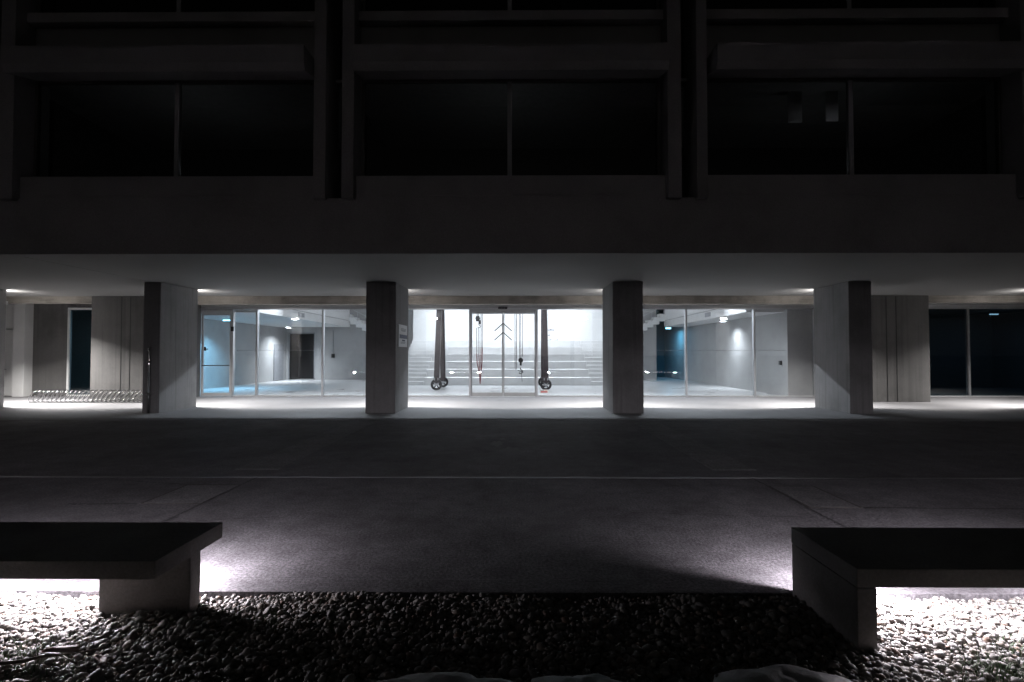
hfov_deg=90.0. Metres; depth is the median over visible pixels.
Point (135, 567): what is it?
concrete bench
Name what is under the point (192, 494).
cover slab
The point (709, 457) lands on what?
paving band
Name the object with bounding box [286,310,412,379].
hall wall
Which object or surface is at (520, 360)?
chain hoist
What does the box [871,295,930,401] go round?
concrete wall
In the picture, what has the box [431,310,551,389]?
gantry crane
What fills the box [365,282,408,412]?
concrete column
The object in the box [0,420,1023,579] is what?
pavement
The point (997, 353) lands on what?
side room
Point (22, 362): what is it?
pillar
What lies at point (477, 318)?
chain hoist
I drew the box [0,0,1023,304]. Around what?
office building
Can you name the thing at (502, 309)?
glazed wall
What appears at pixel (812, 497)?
cover slab
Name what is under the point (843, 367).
concrete column
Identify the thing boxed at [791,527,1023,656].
concrete bench
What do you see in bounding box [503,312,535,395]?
sliding door
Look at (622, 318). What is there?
concrete column
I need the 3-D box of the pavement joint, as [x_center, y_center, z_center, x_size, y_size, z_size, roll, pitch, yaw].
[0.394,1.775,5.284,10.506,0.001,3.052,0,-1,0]
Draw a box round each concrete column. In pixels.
[0,289,6,406]
[142,282,197,412]
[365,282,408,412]
[602,282,643,413]
[813,282,872,413]
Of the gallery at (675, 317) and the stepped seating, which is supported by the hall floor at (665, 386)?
the stepped seating
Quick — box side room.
[71,309,1023,395]
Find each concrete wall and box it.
[32,304,72,395]
[90,296,200,400]
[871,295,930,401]
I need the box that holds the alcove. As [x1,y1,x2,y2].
[656,309,664,376]
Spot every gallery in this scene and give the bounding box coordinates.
[201,309,349,326]
[664,309,783,326]
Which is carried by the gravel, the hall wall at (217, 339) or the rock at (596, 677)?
the rock at (596, 677)
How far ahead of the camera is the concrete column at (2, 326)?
15.79 m
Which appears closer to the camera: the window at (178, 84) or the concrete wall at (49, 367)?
the window at (178, 84)
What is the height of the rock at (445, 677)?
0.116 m
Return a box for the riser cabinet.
[273,344,283,379]
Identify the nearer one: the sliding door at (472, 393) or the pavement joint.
the pavement joint
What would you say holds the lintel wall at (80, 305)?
attached to the office building
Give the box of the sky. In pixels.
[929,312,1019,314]
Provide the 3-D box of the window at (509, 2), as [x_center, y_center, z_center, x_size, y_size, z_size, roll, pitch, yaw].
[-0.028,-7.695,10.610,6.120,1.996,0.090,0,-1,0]
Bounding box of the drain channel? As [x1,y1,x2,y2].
[0,475,1023,478]
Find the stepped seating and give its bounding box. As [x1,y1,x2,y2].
[408,340,602,384]
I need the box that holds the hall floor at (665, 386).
[203,377,774,396]
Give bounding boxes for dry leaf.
[41,645,79,654]
[94,654,106,664]
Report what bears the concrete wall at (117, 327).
on the porch floor at (573, 408)
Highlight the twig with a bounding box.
[0,647,109,664]
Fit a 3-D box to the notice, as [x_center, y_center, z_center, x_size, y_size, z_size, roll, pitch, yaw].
[-3.192,-0.146,15.004,0.014,0.640,1.080,0,-1,0]
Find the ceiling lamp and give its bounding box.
[989,311,998,314]
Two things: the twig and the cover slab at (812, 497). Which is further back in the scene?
the cover slab at (812, 497)
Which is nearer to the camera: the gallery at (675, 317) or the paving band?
the paving band
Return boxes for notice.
[399,324,406,346]
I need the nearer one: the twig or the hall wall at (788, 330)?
the twig
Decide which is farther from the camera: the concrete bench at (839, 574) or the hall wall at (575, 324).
the hall wall at (575, 324)
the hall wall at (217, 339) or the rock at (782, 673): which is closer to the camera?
the rock at (782, 673)
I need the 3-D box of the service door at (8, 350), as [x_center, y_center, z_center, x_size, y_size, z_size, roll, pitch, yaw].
[-19.362,0.331,19.826,0.685,3.600,0.150,0,-1,0]
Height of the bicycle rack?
0.439 m
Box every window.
[33,80,313,176]
[37,0,183,12]
[66,308,91,395]
[361,78,660,175]
[362,0,658,10]
[707,77,1001,174]
[844,0,998,7]
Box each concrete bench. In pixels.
[0,522,222,618]
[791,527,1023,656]
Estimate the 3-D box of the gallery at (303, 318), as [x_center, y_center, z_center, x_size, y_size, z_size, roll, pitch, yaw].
[-12.014,-1.731,25.545,4.352,1.500,11.000,0,-1,0]
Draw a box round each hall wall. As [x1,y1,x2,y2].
[200,318,286,389]
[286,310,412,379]
[413,310,602,339]
[643,309,656,379]
[665,309,812,394]
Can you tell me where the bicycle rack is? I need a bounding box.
[28,390,141,402]
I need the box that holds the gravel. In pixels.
[0,590,1023,681]
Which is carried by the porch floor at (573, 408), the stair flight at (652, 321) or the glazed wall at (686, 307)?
the glazed wall at (686, 307)
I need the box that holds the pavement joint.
[71,477,1023,526]
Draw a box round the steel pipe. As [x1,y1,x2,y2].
[146,347,151,412]
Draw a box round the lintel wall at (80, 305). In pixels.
[69,304,91,307]
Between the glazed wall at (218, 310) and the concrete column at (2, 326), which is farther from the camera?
the glazed wall at (218, 310)
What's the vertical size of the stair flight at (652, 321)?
2.678 m
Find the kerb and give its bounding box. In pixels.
[0,578,1023,602]
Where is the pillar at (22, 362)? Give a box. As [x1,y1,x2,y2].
[12,304,33,396]
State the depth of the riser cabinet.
30.91 m
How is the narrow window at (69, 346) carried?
attached to the concrete wall at (49, 367)
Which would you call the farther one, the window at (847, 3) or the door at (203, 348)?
the door at (203, 348)
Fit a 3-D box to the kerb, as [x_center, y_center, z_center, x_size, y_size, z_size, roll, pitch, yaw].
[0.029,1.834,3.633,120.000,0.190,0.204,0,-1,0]
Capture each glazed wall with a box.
[200,305,365,396]
[408,305,602,396]
[643,305,814,396]
[929,303,1023,396]
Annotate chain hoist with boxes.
[475,314,482,383]
[515,314,522,376]
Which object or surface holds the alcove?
on the hall floor at (665, 386)
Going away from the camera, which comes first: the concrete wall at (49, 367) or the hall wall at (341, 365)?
the concrete wall at (49, 367)
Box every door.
[4,304,13,395]
[200,313,231,395]
[471,312,502,395]
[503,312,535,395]
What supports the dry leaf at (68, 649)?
on the gravel
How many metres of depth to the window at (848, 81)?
10.45 m
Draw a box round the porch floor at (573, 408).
[0,396,1023,420]
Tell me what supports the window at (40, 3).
in the office building
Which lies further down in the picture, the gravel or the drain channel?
the gravel
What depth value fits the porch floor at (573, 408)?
14.77 m
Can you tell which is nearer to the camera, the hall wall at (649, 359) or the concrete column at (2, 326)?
the concrete column at (2, 326)
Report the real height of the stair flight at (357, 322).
2.678 m
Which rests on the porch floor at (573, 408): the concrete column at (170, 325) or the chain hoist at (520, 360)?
the concrete column at (170, 325)
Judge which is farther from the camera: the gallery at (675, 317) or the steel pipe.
the gallery at (675, 317)
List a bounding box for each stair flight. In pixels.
[348,310,365,330]
[643,309,664,330]
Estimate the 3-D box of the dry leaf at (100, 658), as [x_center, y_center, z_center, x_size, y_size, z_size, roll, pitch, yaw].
[-2.176,1.683,2.709,0.132,0.028,0.043,-1,-2,31]
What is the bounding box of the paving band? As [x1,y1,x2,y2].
[236,420,755,469]
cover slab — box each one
[140,484,237,503]
[769,486,861,507]
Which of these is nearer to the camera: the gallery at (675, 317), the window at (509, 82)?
the window at (509, 82)
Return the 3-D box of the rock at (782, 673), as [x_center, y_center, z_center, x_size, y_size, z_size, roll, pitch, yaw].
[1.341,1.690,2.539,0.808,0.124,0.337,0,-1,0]
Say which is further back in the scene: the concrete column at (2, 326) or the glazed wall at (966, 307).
the glazed wall at (966, 307)
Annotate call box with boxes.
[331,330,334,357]
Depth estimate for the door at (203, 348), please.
19.65 m

